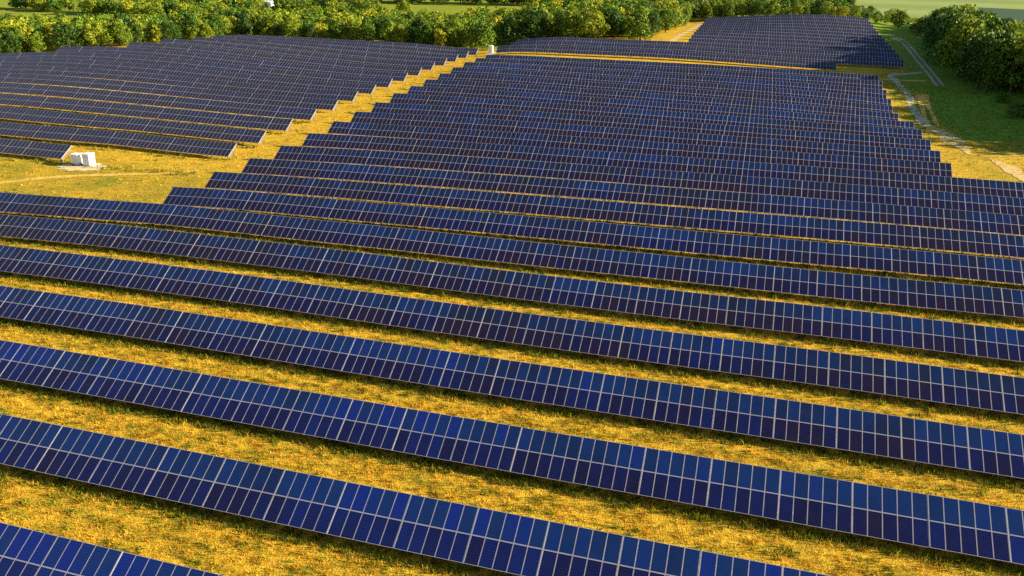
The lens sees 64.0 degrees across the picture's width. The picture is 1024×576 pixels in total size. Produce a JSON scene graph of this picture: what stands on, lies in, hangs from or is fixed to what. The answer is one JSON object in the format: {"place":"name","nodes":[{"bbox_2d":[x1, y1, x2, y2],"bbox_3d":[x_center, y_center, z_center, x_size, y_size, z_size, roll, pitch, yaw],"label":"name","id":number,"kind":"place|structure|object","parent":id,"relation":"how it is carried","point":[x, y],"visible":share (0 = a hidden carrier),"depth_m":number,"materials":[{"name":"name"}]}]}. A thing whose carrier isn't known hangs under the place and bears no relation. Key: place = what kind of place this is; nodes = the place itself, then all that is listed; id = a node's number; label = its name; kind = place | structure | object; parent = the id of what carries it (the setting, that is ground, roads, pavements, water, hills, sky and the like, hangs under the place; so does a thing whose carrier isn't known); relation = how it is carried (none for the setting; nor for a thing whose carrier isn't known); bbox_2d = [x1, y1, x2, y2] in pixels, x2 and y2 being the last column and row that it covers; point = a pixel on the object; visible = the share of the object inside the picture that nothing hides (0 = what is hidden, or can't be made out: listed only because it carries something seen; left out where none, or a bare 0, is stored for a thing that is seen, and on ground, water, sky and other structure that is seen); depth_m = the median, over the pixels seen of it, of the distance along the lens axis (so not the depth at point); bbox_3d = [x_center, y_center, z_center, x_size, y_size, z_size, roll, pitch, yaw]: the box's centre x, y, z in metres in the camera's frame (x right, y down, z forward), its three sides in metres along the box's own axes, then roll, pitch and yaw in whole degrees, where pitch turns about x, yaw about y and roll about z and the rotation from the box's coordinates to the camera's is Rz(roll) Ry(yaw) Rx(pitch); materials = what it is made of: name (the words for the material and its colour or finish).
{"place":"outdoors","nodes":[
{"label":"outdoors","id":0,"kind":"place"},
{"bbox_2d":[0,170,199,183],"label":"faint track","id":1,"kind":"structure","parent":0,"point":[64,176],"depth_m":161.80,"materials":[{"name":"beige soil"}]},
{"bbox_2d":[0,0,526,18],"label":"crop field","id":2,"kind":"structure","parent":0,"point":[452,9],"depth_m":600.40,"materials":[{"name":"green plant"}]},
{"bbox_2d":[0,0,1023,575],"bbox_3d":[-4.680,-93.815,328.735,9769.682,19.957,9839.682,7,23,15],"label":"ground","id":3,"kind":"structure","parent":0,"point":[92,186],"depth_m":80.28,"materials":[{"name":"yellow plant"}]},
{"bbox_2d":[0,29,22,52],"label":"broadleaf tree","id":4,"kind":"object","parent":3,"relation":"on","point":[11,44],"visible":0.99,"depth_m":293.06,"materials":[{"name":"green plant"}]},
{"bbox_2d":[24,32,45,51],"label":"broadleaf tree","id":5,"kind":"object","parent":3,"relation":"on","point":[34,39],"visible":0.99,"depth_m":296.09,"materials":[{"name":"green plant"}]},
{"bbox_2d":[0,138,71,161],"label":"solar panel row","id":6,"kind":"object","parent":3,"relation":"on","point":[36,149],"visible":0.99,"depth_m":174.03,"materials":[{"name":"glass"}]},
{"bbox_2d":[49,22,83,49],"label":"broadleaf tree","id":7,"kind":"object","parent":3,"relation":"on","point":[67,40],"visible":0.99,"depth_m":299.18,"materials":[{"name":"green plant"}]},
{"bbox_2d":[58,163,105,170],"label":"gravel pad","id":8,"kind":"object","parent":3,"relation":"on","point":[79,167],"visible":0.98,"depth_m":167.50,"materials":[{"name":"beige gravel"}]},
{"bbox_2d":[83,20,105,46],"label":"broadleaf tree","id":9,"kind":"object","parent":3,"relation":"on","point":[95,28],"visible":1,"depth_m":303.30,"materials":[{"name":"green plant"}]},
{"bbox_2d":[0,522,223,575],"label":"solar panel row","id":10,"kind":"object","parent":3,"relation":"on","point":[26,552],"visible":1,"depth_m":53.91,"materials":[{"name":"glass"}]},
{"bbox_2d":[107,18,125,45],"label":"broadleaf tree","id":11,"kind":"object","parent":3,"relation":"on","point":[114,29],"visible":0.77,"depth_m":312.40,"materials":[{"name":"green plant"}]},
{"bbox_2d":[0,122,236,157],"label":"solar panel row","id":12,"kind":"object","parent":3,"relation":"on","point":[183,145],"visible":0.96,"depth_m":180.94,"materials":[{"name":"glass"}]},
{"bbox_2d":[116,25,131,45],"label":"broadleaf tree","id":13,"kind":"object","parent":3,"relation":"on","point":[124,30],"visible":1,"depth_m":304.94,"materials":[{"name":"green plant"}]},
{"bbox_2d":[0,106,265,145],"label":"solar panel row","id":14,"kind":"object","parent":3,"relation":"on","point":[163,127],"visible":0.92,"depth_m":192.41,"materials":[{"name":"glass"}]},
{"bbox_2d":[0,93,292,132],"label":"solar panel row","id":15,"kind":"object","parent":3,"relation":"on","point":[214,118],"visible":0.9,"depth_m":203.86,"materials":[{"name":"glass"}]},
{"bbox_2d":[0,82,316,122],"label":"solar panel row","id":16,"kind":"object","parent":3,"relation":"on","point":[184,103],"visible":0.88,"depth_m":215.28,"materials":[{"name":"glass"}]},
{"bbox_2d":[0,73,338,112],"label":"solar panel row","id":17,"kind":"object","parent":3,"relation":"on","point":[233,96],"visible":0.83,"depth_m":226.62,"materials":[{"name":"glass"}]},
{"bbox_2d":[156,19,182,39],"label":"broadleaf tree","id":18,"kind":"object","parent":3,"relation":"on","point":[167,28],"visible":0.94,"depth_m":320.95,"materials":[{"name":"green plant"}]},
{"bbox_2d":[0,65,357,103],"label":"solar panel row","id":19,"kind":"object","parent":3,"relation":"on","point":[341,95],"visible":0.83,"depth_m":238.17,"materials":[{"name":"glass"}]},
{"bbox_2d":[176,12,198,39],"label":"broadleaf tree","id":20,"kind":"object","parent":3,"relation":"on","point":[189,20],"visible":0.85,"depth_m":338.92,"materials":[{"name":"green plant"}]},
{"bbox_2d":[0,58,375,95],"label":"solar panel row","id":21,"kind":"object","parent":3,"relation":"on","point":[198,73],"visible":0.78,"depth_m":249.69,"materials":[{"name":"glass"}]},
{"bbox_2d":[0,52,392,86],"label":"solar panel row","id":22,"kind":"object","parent":3,"relation":"on","point":[233,68],"visible":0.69,"depth_m":260.85,"materials":[{"name":"glass"}]},
{"bbox_2d":[207,12,226,35],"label":"broadleaf tree","id":23,"kind":"object","parent":3,"relation":"on","point":[213,20],"visible":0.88,"depth_m":345.00,"materials":[{"name":"green plant"}]},
{"bbox_2d":[56,46,407,82],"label":"solar panel row","id":24,"kind":"object","parent":3,"relation":"on","point":[397,76],"visible":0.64,"depth_m":269.94,"materials":[{"name":"glass"}]},
{"bbox_2d":[235,15,250,34],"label":"broadleaf tree","id":25,"kind":"object","parent":3,"relation":"on","point":[241,22],"visible":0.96,"depth_m":355.31,"materials":[{"name":"green plant"}]},
{"bbox_2d":[127,42,421,77],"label":"solar panel row","id":26,"kind":"object","parent":3,"relation":"on","point":[280,58],"visible":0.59,"depth_m":278.55,"materials":[{"name":"glass"}]},
{"bbox_2d":[261,11,287,35],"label":"broadleaf tree","id":27,"kind":"object","parent":3,"relation":"on","point":[276,19],"visible":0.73,"depth_m":347.91,"materials":[{"name":"green plant"}]},
{"bbox_2d":[161,39,434,71],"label":"solar panel row","id":28,"kind":"object","parent":3,"relation":"on","point":[423,65],"visible":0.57,"depth_m":287.98,"materials":[{"name":"glass"}]},
{"bbox_2d":[193,37,446,66],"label":"solar panel row","id":29,"kind":"object","parent":3,"relation":"on","point":[440,61],"visible":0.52,"depth_m":297.42,"materials":[{"name":"glass"}]},
{"bbox_2d":[213,36,457,63],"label":"solar panel row","id":30,"kind":"object","parent":3,"relation":"on","point":[451,57],"visible":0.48,"depth_m":306.91,"materials":[{"name":"glass"}]},
{"bbox_2d":[327,22,348,39],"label":"broadleaf tree","id":31,"kind":"object","parent":3,"relation":"on","point":[341,27],"visible":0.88,"depth_m":343.96,"materials":[{"name":"green plant"}]},
{"bbox_2d":[220,35,468,57],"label":"solar panel row","id":32,"kind":"object","parent":3,"relation":"on","point":[462,54],"visible":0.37,"depth_m":316.62,"materials":[{"name":"glass"}]},
{"bbox_2d":[345,18,363,40],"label":"broadleaf tree","id":33,"kind":"object","parent":3,"relation":"on","point":[352,30],"visible":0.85,"depth_m":342.91,"materials":[{"name":"green plant"}]},
{"bbox_2d":[237,35,477,55],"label":"solar panel row","id":34,"kind":"object","parent":3,"relation":"on","point":[472,51],"visible":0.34,"depth_m":326.31,"materials":[{"name":"glass"}]},
{"bbox_2d":[356,23,375,40],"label":"broadleaf tree","id":35,"kind":"object","parent":3,"relation":"on","point":[366,34],"visible":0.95,"depth_m":341.36,"materials":[{"name":"green plant"}]},
{"bbox_2d":[380,19,398,41],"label":"broadleaf tree","id":36,"kind":"object","parent":3,"relation":"on","point":[388,25],"visible":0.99,"depth_m":336.99,"materials":[{"name":"green plant"}]},
{"bbox_2d":[0,414,828,575],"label":"solar panel row","id":37,"kind":"object","parent":3,"relation":"on","point":[437,528],"visible":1,"depth_m":59.69,"materials":[{"name":"glass"}]},
{"bbox_2d":[414,20,432,44],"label":"broadleaf tree","id":38,"kind":"object","parent":3,"relation":"on","point":[423,38],"visible":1,"depth_m":334.87,"materials":[{"name":"green plant"}]},
{"bbox_2d":[442,17,466,46],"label":"broadleaf tree","id":39,"kind":"object","parent":3,"relation":"on","point":[450,29],"visible":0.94,"depth_m":337.10,"materials":[{"name":"green plant"}]},
{"bbox_2d":[471,18,496,50],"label":"broadleaf tree","id":40,"kind":"object","parent":3,"relation":"on","point":[486,32],"visible":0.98,"depth_m":327.91,"materials":[{"name":"green plant"}]},
{"bbox_2d":[501,14,518,44],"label":"broadleaf tree","id":41,"kind":"object","parent":3,"relation":"on","point":[511,28],"visible":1,"depth_m":341.65,"materials":[{"name":"green plant"}]},
{"bbox_2d":[0,340,1023,565],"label":"solar panel row","id":42,"kind":"object","parent":3,"relation":"on","point":[988,531],"visible":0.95,"depth_m":66.75,"materials":[{"name":"glass"}]},
{"bbox_2d":[0,286,1023,478],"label":"solar panel row","id":43,"kind":"object","parent":3,"relation":"on","point":[960,447],"visible":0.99,"depth_m":77.86,"materials":[{"name":"glass"}]},
{"bbox_2d":[0,245,1023,416],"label":"solar panel row","id":44,"kind":"object","parent":3,"relation":"on","point":[976,389],"visible":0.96,"depth_m":88.85,"materials":[{"name":"glass"}]},
{"bbox_2d":[0,214,1023,365],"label":"solar panel row","id":45,"kind":"object","parent":3,"relation":"on","point":[980,341],"visible":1,"depth_m":100.11,"materials":[{"name":"glass"}]},
{"bbox_2d":[0,192,1023,319],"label":"solar panel row","id":46,"kind":"object","parent":3,"relation":"on","point":[941,295],"visible":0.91,"depth_m":111.06,"materials":[{"name":"glass"}]},
{"bbox_2d":[0,0,1023,83],"bbox_3d":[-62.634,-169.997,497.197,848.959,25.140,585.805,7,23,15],"label":"wood","id":47,"kind":"object","parent":3,"relation":"on","point":[311,10],"visible":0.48,"depth_m":430.43,"materials":[{"name":"green plant"}]},
{"bbox_2d":[517,15,545,38],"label":"broadleaf tree","id":48,"kind":"object","parent":3,"relation":"on","point":[536,26],"visible":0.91,"depth_m":341.35,"materials":[{"name":"green plant"}]},
{"bbox_2d":[516,7,551,38],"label":"broadleaf tree","id":49,"kind":"object","parent":3,"relation":"on","point":[543,22],"visible":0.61,"depth_m":344.03,"materials":[{"name":"green plant"}]},
{"bbox_2d":[540,13,560,36],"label":"broadleaf tree","id":50,"kind":"object","parent":3,"relation":"on","point":[552,29],"visible":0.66,"depth_m":349.56,"materials":[{"name":"green plant"}]},
{"bbox_2d":[558,8,584,37],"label":"broadleaf tree","id":51,"kind":"object","parent":3,"relation":"on","point":[573,20],"visible":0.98,"depth_m":340.16,"materials":[{"name":"green plant"}]},
{"bbox_2d":[162,187,1023,287],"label":"solar panel row","id":52,"kind":"object","parent":3,"relation":"on","point":[981,268],"visible":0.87,"depth_m":119.35,"materials":[{"name":"glass"}]},
{"bbox_2d":[576,10,609,38],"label":"broadleaf tree","id":53,"kind":"object","parent":3,"relation":"on","point":[598,15],"visible":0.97,"depth_m":337.06,"materials":[{"name":"green plant"}]},
{"bbox_2d":[605,9,621,38],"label":"broadleaf tree","id":54,"kind":"object","parent":3,"relation":"on","point":[615,22],"visible":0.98,"depth_m":348.11,"materials":[{"name":"green plant"}]},
{"bbox_2d":[204,172,1023,257],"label":"solar panel row","id":55,"kind":"object","parent":3,"relation":"on","point":[962,241],"visible":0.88,"depth_m":129.43,"materials":[{"name":"glass"}]},
{"bbox_2d":[620,16,635,38],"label":"broadleaf tree","id":56,"kind":"object","parent":3,"relation":"on","point":[629,30],"visible":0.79,"depth_m":347.49,"materials":[{"name":"green plant"}]},
{"bbox_2d":[241,158,1023,235],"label":"solar panel row","id":57,"kind":"object","parent":3,"relation":"on","point":[901,215],"visible":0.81,"depth_m":139.47,"materials":[{"name":"glass"}]},
{"bbox_2d":[327,121,951,176],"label":"solar panel row","id":58,"kind":"object","parent":3,"relation":"on","point":[680,150],"visible":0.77,"depth_m":172.21,"materials":[{"name":"glass"}]},
{"bbox_2d":[629,13,654,39],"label":"broadleaf tree","id":59,"kind":"object","parent":3,"relation":"on","point":[639,27],"visible":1,"depth_m":333.14,"materials":[{"name":"green plant"}]},
{"bbox_2d":[350,111,940,161],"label":"solar panel row","id":60,"kind":"object","parent":3,"relation":"on","point":[650,136],"visible":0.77,"depth_m":182.84,"materials":[{"name":"glass"}]},
{"bbox_2d":[274,145,1023,215],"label":"solar panel row","id":61,"kind":"object","parent":3,"relation":"on","point":[861,193],"visible":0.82,"depth_m":149.65,"materials":[{"name":"glass"}]},
{"bbox_2d":[371,102,930,149],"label":"solar panel row","id":62,"kind":"object","parent":3,"relation":"on","point":[637,123],"visible":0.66,"depth_m":193.27,"materials":[{"name":"glass"}]},
{"bbox_2d":[646,12,662,35],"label":"broadleaf tree","id":63,"kind":"object","parent":3,"relation":"on","point":[655,19],"visible":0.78,"depth_m":355.48,"materials":[{"name":"green plant"}]},
{"bbox_2d":[389,93,921,138],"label":"solar panel row","id":64,"kind":"object","parent":3,"relation":"on","point":[402,98],"visible":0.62,"depth_m":203.78,"materials":[{"name":"glass"}]},
{"bbox_2d":[407,86,913,128],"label":"solar panel row","id":65,"kind":"object","parent":3,"relation":"on","point":[608,102],"visible":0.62,"depth_m":214.37,"materials":[{"name":"glass"}]},
{"bbox_2d":[423,79,897,120],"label":"solar panel row","id":66,"kind":"object","parent":3,"relation":"on","point":[657,98],"visible":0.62,"depth_m":224.58,"materials":[{"name":"glass"}]},
{"bbox_2d":[302,133,1023,197],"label":"solar panel row","id":67,"kind":"object","parent":3,"relation":"on","point":[811,173],"visible":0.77,"depth_m":159.99,"materials":[{"name":"glass"}]},
{"bbox_2d":[437,73,892,112],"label":"solar panel row","id":68,"kind":"object","parent":3,"relation":"on","point":[678,91],"visible":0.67,"depth_m":234.50,"materials":[{"name":"glass"}]},
{"bbox_2d":[496,45,835,70],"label":"solar panel row","id":69,"kind":"object","parent":3,"relation":"on","point":[772,62],"visible":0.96,"depth_m":296.97,"materials":[{"name":"glass"}]},
{"bbox_2d":[657,7,679,32],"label":"broadleaf tree","id":70,"kind":"object","parent":3,"relation":"on","point":[667,22],"visible":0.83,"depth_m":372.50,"materials":[{"name":"green plant"}]},
{"bbox_2d":[450,67,890,105],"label":"solar panel row","id":71,"kind":"object","parent":3,"relation":"on","point":[717,87],"visible":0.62,"depth_m":244.18,"materials":[{"name":"glass"}]},
{"bbox_2d":[662,0,684,29],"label":"broadleaf tree","id":72,"kind":"object","parent":3,"relation":"on","point":[674,5],"visible":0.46,"depth_m":382.53,"materials":[{"name":"green plant"}]},
{"bbox_2d":[463,62,886,98],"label":"solar panel row","id":73,"kind":"object","parent":3,"relation":"on","point":[866,92],"visible":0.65,"depth_m":253.23,"materials":[{"name":"glass"}]},
{"bbox_2d":[475,58,882,88],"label":"solar panel row","id":74,"kind":"object","parent":3,"relation":"on","point":[824,80],"visible":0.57,"depth_m":263.28,"materials":[{"name":"glass"}]},
{"bbox_2d":[485,55,877,80],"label":"solar panel row","id":75,"kind":"object","parent":3,"relation":"on","point":[709,67],"visible":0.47,"depth_m":274.73,"materials":[{"name":"glass"}]},
{"bbox_2d":[510,41,903,68],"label":"solar panel row","id":76,"kind":"object","parent":3,"relation":"on","point":[857,61],"visible":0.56,"depth_m":302.06,"materials":[{"name":"glass"}]},
{"bbox_2d":[517,37,899,58],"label":"solar panel row","id":77,"kind":"object","parent":3,"relation":"on","point":[776,50],"visible":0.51,"depth_m":312.63,"materials":[{"name":"glass"}]},
{"bbox_2d":[707,14,868,20],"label":"solar panel row","id":78,"kind":"object","parent":3,"relation":"on","point":[805,16],"visible":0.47,"depth_m":407.25,"materials":[{"name":"glass"}]},
{"bbox_2d":[706,18,870,24],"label":"solar panel row","id":79,"kind":"object","parent":3,"relation":"on","point":[812,19],"visible":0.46,"depth_m":396.97,"materials":[{"name":"glass"}]},
{"bbox_2d":[704,21,872,27],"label":"solar panel row","id":80,"kind":"object","parent":3,"relation":"on","point":[824,23],"visible":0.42,"depth_m":386.52,"materials":[{"name":"glass"}]},
{"bbox_2d":[702,23,875,31],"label":"solar panel row","id":81,"kind":"object","parent":3,"relation":"on","point":[812,26],"visible":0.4,"depth_m":376.98,"materials":[{"name":"glass"}]},
{"bbox_2d":[700,25,878,34],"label":"solar panel row","id":82,"kind":"object","parent":3,"relation":"on","point":[809,29],"visible":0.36,"depth_m":367.00,"materials":[{"name":"glass"}]},
{"bbox_2d":[698,27,881,38],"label":"solar panel row","id":83,"kind":"object","parent":3,"relation":"on","point":[801,31],"visible":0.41,"depth_m":357.13,"materials":[{"name":"glass"}]},
{"bbox_2d":[696,29,884,41],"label":"solar panel row","id":84,"kind":"object","parent":3,"relation":"on","point":[799,35],"visible":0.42,"depth_m":347.17,"materials":[{"name":"glass"}]},
{"bbox_2d":[694,32,887,45],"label":"solar panel row","id":85,"kind":"object","parent":3,"relation":"on","point":[795,38],"visible":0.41,"depth_m":337.08,"materials":[{"name":"glass"}]},
{"bbox_2d":[691,35,891,49],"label":"solar panel row","id":86,"kind":"object","parent":3,"relation":"on","point":[803,42],"visible":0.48,"depth_m":327.02,"materials":[{"name":"glass"}]},
{"bbox_2d":[688,38,895,53],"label":"solar panel row","id":87,"kind":"object","parent":3,"relation":"on","point":[801,46],"visible":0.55,"depth_m":316.81,"materials":[{"name":"glass"}]},
{"bbox_2d":[921,9,958,52],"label":"broadleaf tree","id":88,"kind":"object","parent":3,"relation":"on","point":[942,17],"visible":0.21,"depth_m":307.34,"materials":[{"name":"green plant"}]},
{"bbox_2d":[926,16,965,66],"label":"broadleaf tree","id":89,"kind":"object","parent":3,"relation":"on","point":[942,29],"visible":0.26,"depth_m":292.03,"materials":[{"name":"green plant"}]},
{"bbox_2d":[932,13,984,76],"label":"broadleaf tree","id":90,"kind":"object","parent":3,"relation":"on","point":[963,28],"visible":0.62,"depth_m":274.61,"materials":[{"name":"green plant"}]},
{"bbox_2d":[948,27,991,81],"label":"broadleaf tree","id":91,"kind":"object","parent":3,"relation":"on","point":[960,68],"visible":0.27,"depth_m":269.67,"materials":[{"name":"green plant"}]},
{"bbox_2d":[964,28,1004,88],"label":"broadleaf tree","id":92,"kind":"object","parent":3,"relation":"on","point":[983,42],"visible":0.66,"depth_m":259.12,"materials":[{"name":"green plant"}]},
{"bbox_2d":[972,38,1011,91],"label":"broadleaf tree","id":93,"kind":"object","parent":3,"relation":"on","point":[995,61],"visible":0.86,"depth_m":255.12,"materials":[{"name":"green plant"}]},
{"bbox_2d":[983,31,1019,88],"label":"broadleaf tree","id":94,"kind":"object","parent":3,"relation":"on","point":[1008,35],"visible":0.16,"depth_m":256.92,"materials":[{"name":"green plant"}]},
{"bbox_2d":[981,34,1023,92],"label":"broadleaf tree","id":95,"kind":"object","parent":3,"relation":"on","point":[1018,60],"visible":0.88,"depth_m":252.83,"materials":[{"name":"green plant"}]},
{"bbox_2d":[1005,101,1023,117],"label":"shrub","id":96,"kind":"object","parent":3,"relation":"on","point":[1016,105],"visible":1,"depth_m":224.12,"materials":[{"name":"green plant"}]},
{"bbox_2d":[887,75,936,127],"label":"worn track","id":97,"kind":"structure","parent":0,"point":[910,103],"depth_m":238.32,"materials":[{"name":"grey gravel"}]},
{"bbox_2d":[814,0,1023,17],"bbox_3d":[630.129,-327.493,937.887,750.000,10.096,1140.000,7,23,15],"label":"pale field","id":98,"kind":"structure","parent":0,"point":[919,8],"depth_m":804.98,"materials":[{"name":"green plant"}]},
{"bbox_2d":[917,121,970,153],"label":"sandy track","id":99,"kind":"structure","parent":0,"point":[964,148],"depth_m":196.19,"materials":[{"name":"beige sand"}]},
{"bbox_2d":[976,7,1023,21],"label":"field","id":100,"kind":"structure","parent":0,"point":[1016,14],"depth_m":691.92,"materials":[{"name":"green plant"}]},
{"bbox_2d":[989,158,1023,180],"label":"sandy track","id":101,"kind":"structure","parent":0,"point":[1007,168],"depth_m":166.50,"materials":[{"name":"beige sand"}]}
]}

